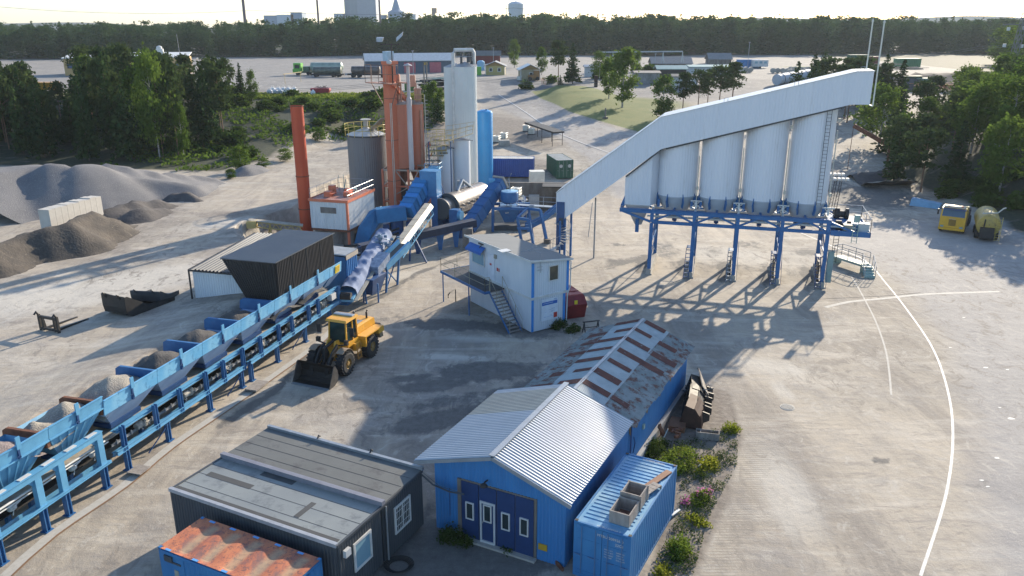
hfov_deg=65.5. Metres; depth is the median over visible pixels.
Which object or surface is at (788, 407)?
manhole cover
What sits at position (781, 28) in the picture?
spruce tree
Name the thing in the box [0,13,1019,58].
forest
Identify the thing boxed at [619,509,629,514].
scrap plate
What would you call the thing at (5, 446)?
gravel heap
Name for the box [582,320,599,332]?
trestle
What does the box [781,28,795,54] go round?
pine tree
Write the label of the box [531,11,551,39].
spruce tree
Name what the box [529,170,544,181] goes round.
plastic tank
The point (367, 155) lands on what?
grey silo
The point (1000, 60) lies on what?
birch tree
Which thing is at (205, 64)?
pine tree
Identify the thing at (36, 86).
spruce tree
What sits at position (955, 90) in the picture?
pine tree
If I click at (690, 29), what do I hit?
spruce tree
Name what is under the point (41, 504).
portal frame
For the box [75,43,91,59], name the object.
pine tree
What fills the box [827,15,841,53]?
spruce tree
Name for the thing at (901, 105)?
spruce tree
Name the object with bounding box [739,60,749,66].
door
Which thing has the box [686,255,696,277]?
plinth
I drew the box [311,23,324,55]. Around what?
pine tree
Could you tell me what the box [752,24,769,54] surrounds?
pine tree
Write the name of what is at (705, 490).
flowers
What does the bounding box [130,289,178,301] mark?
flat bucket
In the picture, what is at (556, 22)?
spruce tree
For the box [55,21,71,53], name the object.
spruce tree
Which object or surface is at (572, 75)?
spruce tree
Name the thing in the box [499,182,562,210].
bay wall
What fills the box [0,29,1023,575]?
ground
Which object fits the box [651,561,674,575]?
weeds
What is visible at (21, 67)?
pine tree
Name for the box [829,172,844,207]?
floodlight mast
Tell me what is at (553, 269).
window
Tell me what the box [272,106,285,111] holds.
bush
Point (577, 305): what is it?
waste skip
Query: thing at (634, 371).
long barn
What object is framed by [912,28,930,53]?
pine tree
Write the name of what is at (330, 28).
spruce tree
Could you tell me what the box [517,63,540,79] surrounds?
cottage
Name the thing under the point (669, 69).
open shed
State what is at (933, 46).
pine tree
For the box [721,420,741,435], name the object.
weeds
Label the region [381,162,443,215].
support tower
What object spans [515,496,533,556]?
door leaf
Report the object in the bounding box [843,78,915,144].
birch tree
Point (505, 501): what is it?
door leaf
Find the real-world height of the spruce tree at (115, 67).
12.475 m
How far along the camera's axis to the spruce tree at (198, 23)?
358.23 m
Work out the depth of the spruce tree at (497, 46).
393.07 m
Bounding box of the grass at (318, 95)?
[251,92,434,101]
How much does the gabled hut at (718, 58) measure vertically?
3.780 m
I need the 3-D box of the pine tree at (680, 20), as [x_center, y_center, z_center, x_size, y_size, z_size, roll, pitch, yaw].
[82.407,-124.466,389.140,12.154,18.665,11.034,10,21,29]
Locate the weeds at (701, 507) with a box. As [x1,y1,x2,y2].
[644,428,737,575]
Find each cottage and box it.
[484,61,506,74]
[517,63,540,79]
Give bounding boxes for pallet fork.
[33,311,88,332]
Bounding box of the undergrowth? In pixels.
[100,94,433,170]
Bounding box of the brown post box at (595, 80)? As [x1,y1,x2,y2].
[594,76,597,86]
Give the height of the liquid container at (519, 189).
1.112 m
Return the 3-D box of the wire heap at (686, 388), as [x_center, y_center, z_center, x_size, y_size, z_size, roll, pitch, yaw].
[11.023,6.097,47.641,1.865,0.918,1.502,0,18,0]
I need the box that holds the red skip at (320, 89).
[310,85,330,92]
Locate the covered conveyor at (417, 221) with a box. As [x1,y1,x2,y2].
[397,203,433,262]
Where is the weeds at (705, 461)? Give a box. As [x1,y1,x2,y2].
[694,455,720,475]
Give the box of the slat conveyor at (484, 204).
[459,175,508,237]
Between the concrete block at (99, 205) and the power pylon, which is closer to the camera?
the concrete block at (99, 205)
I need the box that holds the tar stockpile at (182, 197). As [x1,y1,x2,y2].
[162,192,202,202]
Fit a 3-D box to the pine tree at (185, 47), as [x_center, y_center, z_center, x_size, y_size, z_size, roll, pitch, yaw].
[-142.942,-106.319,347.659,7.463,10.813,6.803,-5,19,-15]
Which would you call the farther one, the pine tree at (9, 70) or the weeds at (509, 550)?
the pine tree at (9, 70)
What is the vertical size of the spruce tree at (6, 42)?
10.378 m
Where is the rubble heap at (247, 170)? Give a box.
[229,165,269,176]
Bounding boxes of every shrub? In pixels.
[549,317,567,330]
[563,322,581,334]
[656,443,698,475]
[660,531,694,565]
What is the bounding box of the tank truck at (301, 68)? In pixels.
[293,62,343,74]
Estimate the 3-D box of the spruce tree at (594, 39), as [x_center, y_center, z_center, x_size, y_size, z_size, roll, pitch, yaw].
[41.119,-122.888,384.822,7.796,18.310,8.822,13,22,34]
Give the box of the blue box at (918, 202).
[910,197,941,208]
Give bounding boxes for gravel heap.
[0,441,46,456]
[23,401,99,449]
[78,374,139,421]
[133,351,178,368]
[178,329,237,342]
[219,310,270,334]
[269,305,301,320]
[296,287,326,303]
[535,84,553,89]
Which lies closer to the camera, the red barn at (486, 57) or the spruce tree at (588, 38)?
the red barn at (486, 57)
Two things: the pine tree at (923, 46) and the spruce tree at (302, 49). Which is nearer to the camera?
the spruce tree at (302, 49)
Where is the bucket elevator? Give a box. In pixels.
[364,32,410,205]
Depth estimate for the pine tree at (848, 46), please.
377.41 m
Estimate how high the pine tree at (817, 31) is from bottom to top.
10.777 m
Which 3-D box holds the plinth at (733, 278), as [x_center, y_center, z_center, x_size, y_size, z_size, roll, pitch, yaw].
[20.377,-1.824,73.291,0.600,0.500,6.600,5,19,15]
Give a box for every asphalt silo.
[444,63,456,146]
[451,48,477,183]
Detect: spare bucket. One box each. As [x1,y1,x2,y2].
[679,393,711,428]
[681,383,711,415]
[684,368,713,404]
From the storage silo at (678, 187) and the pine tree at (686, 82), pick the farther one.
the pine tree at (686, 82)
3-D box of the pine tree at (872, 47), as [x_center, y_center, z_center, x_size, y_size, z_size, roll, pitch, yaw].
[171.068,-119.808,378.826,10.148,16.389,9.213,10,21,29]
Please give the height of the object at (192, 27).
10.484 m
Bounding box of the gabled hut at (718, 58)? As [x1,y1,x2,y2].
[704,53,732,63]
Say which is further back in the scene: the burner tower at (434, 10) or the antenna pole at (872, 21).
the burner tower at (434, 10)
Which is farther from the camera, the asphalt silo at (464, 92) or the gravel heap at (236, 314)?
the asphalt silo at (464, 92)
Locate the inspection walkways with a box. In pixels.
[424,122,472,191]
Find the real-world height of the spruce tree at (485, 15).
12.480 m
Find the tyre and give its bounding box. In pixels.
[384,555,413,572]
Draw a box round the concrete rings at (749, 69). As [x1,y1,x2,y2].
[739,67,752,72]
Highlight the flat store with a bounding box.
[686,65,727,73]
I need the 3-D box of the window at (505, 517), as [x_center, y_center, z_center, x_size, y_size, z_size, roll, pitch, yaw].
[-0.278,9.947,33.851,0.400,0.850,0.060,9,20,25]
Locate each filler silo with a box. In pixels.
[396,74,409,187]
[410,75,428,178]
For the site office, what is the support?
on the ground at (842, 469)
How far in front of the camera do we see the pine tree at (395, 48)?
363.90 m
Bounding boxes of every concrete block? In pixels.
[38,208,57,228]
[45,206,63,224]
[53,205,68,222]
[56,203,74,219]
[64,202,80,216]
[68,199,85,214]
[76,199,91,212]
[80,196,97,212]
[90,196,103,214]
[498,139,509,145]
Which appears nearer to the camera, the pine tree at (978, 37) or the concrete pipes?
the concrete pipes
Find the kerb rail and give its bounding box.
[11,338,327,575]
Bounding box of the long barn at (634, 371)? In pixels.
[524,318,694,456]
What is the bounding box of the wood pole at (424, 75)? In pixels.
[423,63,427,94]
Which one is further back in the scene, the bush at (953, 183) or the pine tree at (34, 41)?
the pine tree at (34, 41)
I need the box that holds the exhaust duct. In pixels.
[354,168,442,243]
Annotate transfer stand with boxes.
[375,233,410,292]
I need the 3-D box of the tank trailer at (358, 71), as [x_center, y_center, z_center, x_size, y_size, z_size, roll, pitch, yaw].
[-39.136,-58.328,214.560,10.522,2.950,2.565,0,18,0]
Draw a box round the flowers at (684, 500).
[680,494,689,504]
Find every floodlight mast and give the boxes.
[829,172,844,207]
[832,177,848,213]
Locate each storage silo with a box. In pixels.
[656,140,701,220]
[697,130,746,223]
[740,121,792,226]
[782,109,840,228]
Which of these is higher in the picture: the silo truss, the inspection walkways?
the inspection walkways
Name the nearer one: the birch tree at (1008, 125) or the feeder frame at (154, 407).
the feeder frame at (154, 407)
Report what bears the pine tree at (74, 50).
on the ground at (842, 469)
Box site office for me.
[168,424,423,575]
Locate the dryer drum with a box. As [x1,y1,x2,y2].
[437,179,486,223]
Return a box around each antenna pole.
[866,18,873,68]
[869,19,885,106]
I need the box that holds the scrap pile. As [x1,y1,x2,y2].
[670,426,682,438]
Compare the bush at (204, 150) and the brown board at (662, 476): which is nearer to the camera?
the brown board at (662, 476)
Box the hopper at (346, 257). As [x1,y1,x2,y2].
[323,246,357,305]
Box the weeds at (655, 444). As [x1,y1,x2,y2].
[644,436,671,459]
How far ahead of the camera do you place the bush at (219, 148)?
119.98 m
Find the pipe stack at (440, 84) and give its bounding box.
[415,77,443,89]
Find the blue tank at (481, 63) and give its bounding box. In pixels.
[477,60,484,70]
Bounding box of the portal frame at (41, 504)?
[0,430,112,566]
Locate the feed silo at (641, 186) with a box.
[621,152,659,231]
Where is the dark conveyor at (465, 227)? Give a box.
[343,218,476,255]
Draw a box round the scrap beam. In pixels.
[657,423,664,435]
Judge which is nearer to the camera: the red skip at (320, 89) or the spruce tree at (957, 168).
the spruce tree at (957, 168)
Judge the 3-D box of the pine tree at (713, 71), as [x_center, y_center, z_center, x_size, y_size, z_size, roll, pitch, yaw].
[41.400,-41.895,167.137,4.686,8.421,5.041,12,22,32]
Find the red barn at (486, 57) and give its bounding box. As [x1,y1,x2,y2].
[475,51,500,63]
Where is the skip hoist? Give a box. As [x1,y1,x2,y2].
[516,204,555,243]
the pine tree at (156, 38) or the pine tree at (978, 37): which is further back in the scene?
the pine tree at (978, 37)
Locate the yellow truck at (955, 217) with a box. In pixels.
[937,204,971,232]
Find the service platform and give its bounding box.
[824,204,871,282]
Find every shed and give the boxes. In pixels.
[188,232,273,298]
[363,53,450,72]
[631,71,661,83]
[653,65,687,77]
[671,74,697,87]
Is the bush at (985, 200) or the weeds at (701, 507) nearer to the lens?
the weeds at (701, 507)
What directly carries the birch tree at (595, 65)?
on the ground at (842, 469)
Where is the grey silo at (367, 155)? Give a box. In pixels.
[344,118,387,207]
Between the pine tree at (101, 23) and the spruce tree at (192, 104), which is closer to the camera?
the spruce tree at (192, 104)
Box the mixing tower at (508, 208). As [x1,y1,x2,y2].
[491,173,529,231]
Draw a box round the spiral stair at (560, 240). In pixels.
[549,213,570,264]
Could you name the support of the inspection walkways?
on the ground at (842, 469)
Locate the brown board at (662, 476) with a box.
[645,469,671,484]
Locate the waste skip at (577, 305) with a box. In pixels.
[565,286,586,318]
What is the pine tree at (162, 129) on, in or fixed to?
on the ground at (842, 469)
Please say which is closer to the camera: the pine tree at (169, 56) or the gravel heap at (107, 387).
the gravel heap at (107, 387)
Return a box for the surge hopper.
[362,252,389,302]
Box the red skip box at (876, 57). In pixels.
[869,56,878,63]
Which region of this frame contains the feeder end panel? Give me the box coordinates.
[324,261,340,287]
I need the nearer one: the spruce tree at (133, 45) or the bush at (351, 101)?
the bush at (351, 101)
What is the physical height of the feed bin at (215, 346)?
2.480 m
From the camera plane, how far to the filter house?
81.64 m
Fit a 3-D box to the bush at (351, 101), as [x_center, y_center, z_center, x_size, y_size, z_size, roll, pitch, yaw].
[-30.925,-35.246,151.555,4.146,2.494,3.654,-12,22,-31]
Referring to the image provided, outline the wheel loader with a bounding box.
[291,310,383,390]
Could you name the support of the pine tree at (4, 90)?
on the ground at (842, 469)
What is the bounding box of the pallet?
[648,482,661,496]
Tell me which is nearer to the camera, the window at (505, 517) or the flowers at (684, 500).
the window at (505, 517)
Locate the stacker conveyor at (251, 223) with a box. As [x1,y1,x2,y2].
[246,218,302,233]
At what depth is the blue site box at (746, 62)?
261.83 m
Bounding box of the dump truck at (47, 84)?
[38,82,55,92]
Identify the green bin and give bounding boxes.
[404,83,414,90]
[477,67,480,74]
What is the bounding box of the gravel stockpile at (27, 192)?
[0,163,224,223]
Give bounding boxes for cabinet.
[529,194,538,212]
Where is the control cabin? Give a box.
[440,233,573,334]
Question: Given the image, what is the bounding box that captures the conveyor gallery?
[556,66,874,257]
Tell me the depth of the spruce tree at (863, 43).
384.63 m
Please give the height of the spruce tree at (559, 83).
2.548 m
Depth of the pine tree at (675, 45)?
373.76 m
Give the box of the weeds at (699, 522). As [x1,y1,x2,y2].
[680,512,713,528]
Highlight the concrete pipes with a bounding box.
[772,69,816,84]
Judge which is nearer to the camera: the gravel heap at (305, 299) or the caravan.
the gravel heap at (305, 299)
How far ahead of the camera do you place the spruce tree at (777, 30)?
377.34 m
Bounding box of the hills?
[2,16,1021,28]
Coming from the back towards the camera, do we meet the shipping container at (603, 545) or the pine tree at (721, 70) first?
the pine tree at (721, 70)
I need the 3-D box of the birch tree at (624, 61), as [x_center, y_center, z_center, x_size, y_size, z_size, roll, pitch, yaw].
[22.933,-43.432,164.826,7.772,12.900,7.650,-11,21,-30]
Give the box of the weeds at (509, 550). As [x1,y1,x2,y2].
[499,545,512,557]
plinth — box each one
[645,251,657,274]
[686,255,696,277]
[729,257,736,281]
[771,260,779,284]
[811,262,824,288]
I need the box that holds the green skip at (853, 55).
[847,54,866,58]
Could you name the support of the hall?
on the ground at (842, 469)
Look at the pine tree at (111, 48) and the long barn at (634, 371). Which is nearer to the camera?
the long barn at (634, 371)
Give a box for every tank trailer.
[311,67,344,76]
[347,66,382,77]
[973,206,1005,240]
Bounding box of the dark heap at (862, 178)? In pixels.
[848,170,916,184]
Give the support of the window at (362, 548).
in the site office
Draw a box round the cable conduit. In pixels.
[421,472,464,494]
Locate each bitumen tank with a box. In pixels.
[437,146,453,193]
[452,137,472,190]
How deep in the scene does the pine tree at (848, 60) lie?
178.67 m
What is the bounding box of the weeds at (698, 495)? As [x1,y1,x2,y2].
[690,488,714,507]
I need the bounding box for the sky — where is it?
[0,0,1023,26]
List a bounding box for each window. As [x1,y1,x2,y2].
[353,529,372,572]
[394,494,411,534]
[465,501,473,520]
[472,250,484,266]
[483,504,491,523]
[501,512,509,531]
[519,517,528,536]
[548,264,558,281]
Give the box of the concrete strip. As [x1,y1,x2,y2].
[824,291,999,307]
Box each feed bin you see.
[0,426,50,489]
[17,396,103,459]
[93,365,156,428]
[148,339,201,395]
[193,317,240,368]
[232,298,274,344]
[265,283,303,323]
[295,268,329,305]
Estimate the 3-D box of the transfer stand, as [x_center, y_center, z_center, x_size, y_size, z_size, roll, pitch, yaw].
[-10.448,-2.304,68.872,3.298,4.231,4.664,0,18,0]
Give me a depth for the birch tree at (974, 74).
150.09 m
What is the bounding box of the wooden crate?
[620,480,648,510]
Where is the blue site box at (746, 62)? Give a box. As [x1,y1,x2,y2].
[736,59,758,67]
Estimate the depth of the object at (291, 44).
355.25 m
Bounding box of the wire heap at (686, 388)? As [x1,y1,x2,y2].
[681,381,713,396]
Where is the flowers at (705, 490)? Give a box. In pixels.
[696,487,713,497]
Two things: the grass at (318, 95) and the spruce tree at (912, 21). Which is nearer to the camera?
the grass at (318, 95)
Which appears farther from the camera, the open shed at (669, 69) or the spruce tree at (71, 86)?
the open shed at (669, 69)
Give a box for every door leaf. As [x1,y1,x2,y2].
[461,480,478,539]
[479,485,496,545]
[497,490,514,550]
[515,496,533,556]
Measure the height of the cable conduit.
0.595 m
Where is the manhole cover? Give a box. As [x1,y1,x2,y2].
[780,404,794,410]
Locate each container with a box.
[158,516,322,575]
[493,135,500,142]
[493,156,534,176]
[500,132,507,139]
[510,186,521,197]
[516,196,525,217]
[523,125,529,131]
[528,128,534,133]
[546,153,573,178]
[573,452,676,575]
[893,58,921,66]
[903,75,922,78]
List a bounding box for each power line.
[5,7,782,15]
[64,75,678,95]
[258,78,648,93]
[268,77,674,91]
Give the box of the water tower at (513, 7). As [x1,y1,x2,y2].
[508,1,523,18]
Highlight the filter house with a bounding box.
[308,175,374,244]
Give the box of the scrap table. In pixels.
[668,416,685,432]
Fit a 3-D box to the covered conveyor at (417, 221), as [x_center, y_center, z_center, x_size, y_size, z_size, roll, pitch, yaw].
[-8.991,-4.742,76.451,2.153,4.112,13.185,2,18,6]
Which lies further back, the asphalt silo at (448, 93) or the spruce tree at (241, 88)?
the spruce tree at (241, 88)
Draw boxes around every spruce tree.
[0,22,12,45]
[0,39,12,58]
[0,109,14,134]
[0,118,7,140]
[8,80,33,154]
[12,67,37,142]
[29,79,59,132]
[46,32,58,58]
[54,84,76,144]
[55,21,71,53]
[57,74,99,135]
[63,28,73,55]
[69,56,103,152]
[71,68,102,161]
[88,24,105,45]
[96,51,124,150]
[97,49,105,128]
[105,75,148,162]
[108,62,117,110]
[114,62,129,130]
[131,30,141,51]
[140,58,164,151]
[164,24,177,51]
[164,66,188,132]
[165,60,195,139]
[175,22,189,51]
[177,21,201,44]
[182,68,201,135]
[189,66,225,146]
[190,20,207,41]
[226,31,241,56]
[233,63,247,95]
[235,20,251,54]
[241,19,258,55]
[263,28,278,55]
[296,28,310,55]
[322,23,338,42]
[336,18,355,54]
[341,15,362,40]
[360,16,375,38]
[376,19,390,52]
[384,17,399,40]
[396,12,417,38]
[408,26,421,52]
[430,94,444,123]
[432,14,448,52]
[447,24,465,54]
[456,15,469,54]
[474,12,495,33]
[491,42,505,51]
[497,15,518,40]
[520,20,535,54]
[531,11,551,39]
[544,15,549,51]
[545,17,560,54]
[557,75,563,84]
[558,18,573,52]
[562,42,581,83]
[584,19,593,51]
[589,14,601,51]
[590,20,607,53]
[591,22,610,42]
[622,20,637,54]
[644,13,660,36]
[646,13,667,53]
[654,14,673,37]
[677,22,687,54]
[680,21,702,42]
[708,23,725,52]
[725,24,741,53]
[744,20,759,54]
[766,17,791,41]
[769,19,790,41]
[789,61,804,83]
[799,28,809,54]
[804,54,820,79]
[805,60,820,78]
[816,25,830,53]
[820,48,829,75]
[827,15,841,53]
[857,26,870,53]
[861,58,869,68]
[861,75,883,119]
[869,98,912,154]
[876,54,894,102]
[877,23,892,53]
[878,121,910,180]
[883,59,910,109]
[892,15,917,33]
[903,14,922,39]
[904,27,919,53]
[918,21,941,39]
[928,17,956,40]
[937,92,951,133]
[937,120,976,188]
[942,77,979,132]
[948,17,965,52]
[955,26,974,53]
[983,18,996,52]
[1005,18,1021,31]
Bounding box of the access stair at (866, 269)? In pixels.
[833,244,876,278]
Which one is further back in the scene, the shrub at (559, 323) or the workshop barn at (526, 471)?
the shrub at (559, 323)
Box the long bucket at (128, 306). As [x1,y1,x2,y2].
[101,292,174,315]
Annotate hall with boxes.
[648,57,692,64]
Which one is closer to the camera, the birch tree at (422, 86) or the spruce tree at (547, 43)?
the birch tree at (422, 86)
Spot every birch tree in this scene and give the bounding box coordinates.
[70,53,93,108]
[116,65,143,145]
[128,41,176,157]
[169,101,190,153]
[225,168,236,178]
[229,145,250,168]
[244,69,260,100]
[255,158,273,167]
[276,147,293,160]
[310,126,326,140]
[420,84,430,101]
[422,80,440,112]
[435,87,444,110]
[508,39,520,67]
[535,46,548,74]
[588,50,607,80]
[598,56,616,98]
[603,46,642,107]
[633,50,641,70]
[650,74,677,117]
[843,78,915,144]
[882,112,915,155]
[909,119,931,153]
[916,96,944,124]
[946,61,987,98]
[946,76,1004,153]
[946,79,979,129]
[947,64,984,98]
[969,73,1023,140]
[971,68,1016,134]
[974,111,1023,190]
[978,71,1004,96]
[983,104,1023,163]
[984,25,1015,61]
[987,48,1023,70]
[988,22,1022,53]
[990,53,1015,77]
[994,56,1023,110]
[1005,27,1023,55]
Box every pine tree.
[0,66,17,141]
[0,72,19,148]
[1,64,35,109]
[5,60,35,79]
[12,62,39,86]
[21,25,41,46]
[26,21,43,57]
[46,80,63,116]
[60,45,90,67]
[72,60,102,113]
[74,24,88,47]
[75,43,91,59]
[81,51,120,109]
[85,46,113,71]
[90,21,112,41]
[104,41,133,74]
[110,43,132,77]
[129,50,183,142]
[133,20,159,44]
[147,24,165,43]
[150,24,162,51]
[150,99,169,156]
[156,60,193,95]
[156,75,187,155]
[159,52,176,68]
[163,62,184,100]
[175,53,196,100]
[179,32,193,56]
[180,73,199,98]
[192,26,208,55]
[194,57,219,117]
[195,55,228,126]
[203,66,234,131]
[209,20,227,55]
[217,57,235,79]
[219,24,230,55]
[235,23,260,45]
[252,19,266,53]
[254,19,275,41]
[274,22,290,43]
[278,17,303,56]
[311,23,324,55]
[317,24,337,55]
[356,39,370,52]
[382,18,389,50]
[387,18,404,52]
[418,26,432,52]
[437,10,467,40]
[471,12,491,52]
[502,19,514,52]
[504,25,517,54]
[535,17,561,41]
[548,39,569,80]
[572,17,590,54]
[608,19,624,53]
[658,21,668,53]
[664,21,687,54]
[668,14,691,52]
[674,71,695,108]
[688,69,716,104]
[692,21,712,53]
[698,68,721,102]
[700,17,724,39]
[710,64,736,99]
[724,60,747,96]
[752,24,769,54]
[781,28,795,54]
[795,20,808,53]
[807,56,841,77]
[808,19,833,42]
[812,15,831,53]
[835,63,854,108]
[838,15,860,39]
[838,26,857,53]
[841,57,857,66]
[842,16,863,34]
[846,105,856,122]
[851,59,869,68]
[856,55,877,67]
[858,19,879,53]
[864,66,888,109]
[871,62,904,109]
[877,114,923,149]
[882,18,894,53]
[888,21,910,42]
[892,125,958,191]
[903,111,944,165]
[905,79,940,111]
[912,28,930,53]
[926,18,939,51]
[928,74,949,103]
[935,92,973,149]
[939,15,958,52]
[945,89,957,104]
[964,22,989,42]
[967,22,981,41]
[999,56,1023,74]
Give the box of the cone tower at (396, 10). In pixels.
[388,0,404,22]
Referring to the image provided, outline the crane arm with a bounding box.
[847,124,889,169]
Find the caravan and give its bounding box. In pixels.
[751,60,768,67]
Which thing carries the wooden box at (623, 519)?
on the shipping container at (603, 545)
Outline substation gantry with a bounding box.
[602,51,682,62]
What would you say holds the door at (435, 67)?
in the long shed at (436, 62)
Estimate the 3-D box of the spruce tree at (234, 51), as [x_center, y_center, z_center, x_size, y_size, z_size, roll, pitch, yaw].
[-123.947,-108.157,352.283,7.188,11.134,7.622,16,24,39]
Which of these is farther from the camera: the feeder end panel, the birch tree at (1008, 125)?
the birch tree at (1008, 125)
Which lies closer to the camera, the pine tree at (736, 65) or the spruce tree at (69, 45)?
the pine tree at (736, 65)
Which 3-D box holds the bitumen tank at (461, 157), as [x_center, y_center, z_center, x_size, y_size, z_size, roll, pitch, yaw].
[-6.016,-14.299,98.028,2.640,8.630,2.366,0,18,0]
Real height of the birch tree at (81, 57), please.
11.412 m
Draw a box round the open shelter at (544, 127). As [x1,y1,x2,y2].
[524,121,563,146]
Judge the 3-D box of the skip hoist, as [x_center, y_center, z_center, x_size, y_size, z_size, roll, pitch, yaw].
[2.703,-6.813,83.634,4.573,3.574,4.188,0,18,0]
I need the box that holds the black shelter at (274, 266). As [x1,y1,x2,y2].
[220,229,334,299]
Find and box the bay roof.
[542,183,565,187]
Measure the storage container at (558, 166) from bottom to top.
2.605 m
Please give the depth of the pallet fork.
52.00 m
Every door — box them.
[404,62,415,72]
[430,62,440,72]
[488,253,494,280]
[557,161,564,176]
[565,161,572,176]
[574,523,601,575]
[601,531,628,575]
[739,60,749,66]
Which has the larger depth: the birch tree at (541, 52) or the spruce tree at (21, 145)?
the birch tree at (541, 52)
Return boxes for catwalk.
[517,195,555,207]
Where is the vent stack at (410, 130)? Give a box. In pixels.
[403,63,413,169]
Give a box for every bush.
[164,135,197,152]
[195,147,208,153]
[212,145,226,151]
[220,130,250,145]
[227,125,246,132]
[230,92,255,104]
[235,143,263,157]
[237,100,253,106]
[255,98,277,110]
[268,96,286,105]
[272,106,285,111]
[281,88,299,96]
[284,122,308,131]
[294,96,309,104]
[305,101,321,110]
[308,117,326,127]
[319,107,343,122]
[320,102,344,112]
[335,123,356,134]
[341,97,359,106]
[359,91,372,96]
[359,95,383,109]
[371,91,383,97]
[518,79,534,89]
[542,74,561,84]
[588,70,608,79]
[641,63,655,70]
[934,187,960,198]
[936,176,968,193]
[960,175,992,190]
[968,192,1003,207]
[996,165,1023,181]
[996,190,1023,210]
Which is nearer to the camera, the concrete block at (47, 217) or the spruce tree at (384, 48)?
the concrete block at (47, 217)
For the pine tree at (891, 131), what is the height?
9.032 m
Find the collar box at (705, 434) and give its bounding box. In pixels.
[695,428,719,440]
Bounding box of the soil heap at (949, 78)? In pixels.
[874,71,989,92]
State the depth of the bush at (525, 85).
191.26 m
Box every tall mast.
[241,0,245,21]
[316,0,319,24]
[378,0,380,25]
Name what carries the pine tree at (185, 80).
on the ground at (842, 469)
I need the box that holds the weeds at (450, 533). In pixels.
[436,521,476,549]
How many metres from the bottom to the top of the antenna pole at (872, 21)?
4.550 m
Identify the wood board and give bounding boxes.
[127,464,150,474]
[245,380,268,391]
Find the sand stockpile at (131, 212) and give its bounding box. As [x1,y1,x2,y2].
[103,199,177,224]
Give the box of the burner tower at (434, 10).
[431,8,436,15]
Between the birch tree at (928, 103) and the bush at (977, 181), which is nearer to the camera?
the bush at (977, 181)
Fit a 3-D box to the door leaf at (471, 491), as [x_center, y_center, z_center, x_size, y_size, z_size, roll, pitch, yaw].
[-1.817,9.709,34.651,0.835,2.800,0.045,9,20,25]
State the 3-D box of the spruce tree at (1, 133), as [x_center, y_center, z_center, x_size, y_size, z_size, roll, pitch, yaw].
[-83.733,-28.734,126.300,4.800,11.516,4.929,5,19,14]
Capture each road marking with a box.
[499,95,609,152]
[789,228,953,575]
[851,276,891,394]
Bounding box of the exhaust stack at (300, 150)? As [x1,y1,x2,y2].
[290,105,312,230]
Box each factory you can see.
[264,12,305,26]
[334,0,378,22]
[410,14,418,19]
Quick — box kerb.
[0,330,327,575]
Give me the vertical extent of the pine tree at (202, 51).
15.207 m
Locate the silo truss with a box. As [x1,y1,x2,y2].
[620,204,860,289]
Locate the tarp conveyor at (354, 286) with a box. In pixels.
[336,228,395,303]
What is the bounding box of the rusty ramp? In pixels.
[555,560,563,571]
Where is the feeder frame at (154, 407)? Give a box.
[0,285,340,521]
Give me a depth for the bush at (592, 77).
206.86 m
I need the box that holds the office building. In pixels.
[61,46,197,75]
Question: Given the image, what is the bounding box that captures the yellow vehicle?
[528,70,539,80]
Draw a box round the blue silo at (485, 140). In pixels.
[477,109,492,185]
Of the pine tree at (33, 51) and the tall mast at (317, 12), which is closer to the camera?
the pine tree at (33, 51)
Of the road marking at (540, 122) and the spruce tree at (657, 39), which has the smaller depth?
the road marking at (540, 122)
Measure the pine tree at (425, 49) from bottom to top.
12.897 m
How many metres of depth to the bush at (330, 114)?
141.37 m
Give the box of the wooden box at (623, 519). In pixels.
[609,496,638,527]
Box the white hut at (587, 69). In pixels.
[583,65,597,76]
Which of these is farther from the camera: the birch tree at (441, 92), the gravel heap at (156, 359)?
the birch tree at (441, 92)
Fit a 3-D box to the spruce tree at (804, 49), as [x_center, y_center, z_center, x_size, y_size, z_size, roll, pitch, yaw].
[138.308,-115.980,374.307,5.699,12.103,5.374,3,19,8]
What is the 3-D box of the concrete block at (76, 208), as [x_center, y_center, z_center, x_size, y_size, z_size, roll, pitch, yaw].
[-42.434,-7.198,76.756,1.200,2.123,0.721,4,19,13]
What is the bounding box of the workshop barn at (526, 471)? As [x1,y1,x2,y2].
[414,382,633,566]
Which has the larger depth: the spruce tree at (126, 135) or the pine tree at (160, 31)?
the pine tree at (160, 31)
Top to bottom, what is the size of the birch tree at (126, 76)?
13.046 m
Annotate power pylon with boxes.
[1002,9,1023,55]
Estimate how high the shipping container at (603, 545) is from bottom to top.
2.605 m
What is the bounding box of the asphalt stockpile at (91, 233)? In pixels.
[0,211,140,278]
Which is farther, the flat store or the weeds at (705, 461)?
the flat store
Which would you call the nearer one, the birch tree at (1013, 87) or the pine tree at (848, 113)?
the birch tree at (1013, 87)
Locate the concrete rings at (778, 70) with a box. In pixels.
[770,68,806,72]
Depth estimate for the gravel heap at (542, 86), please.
190.71 m

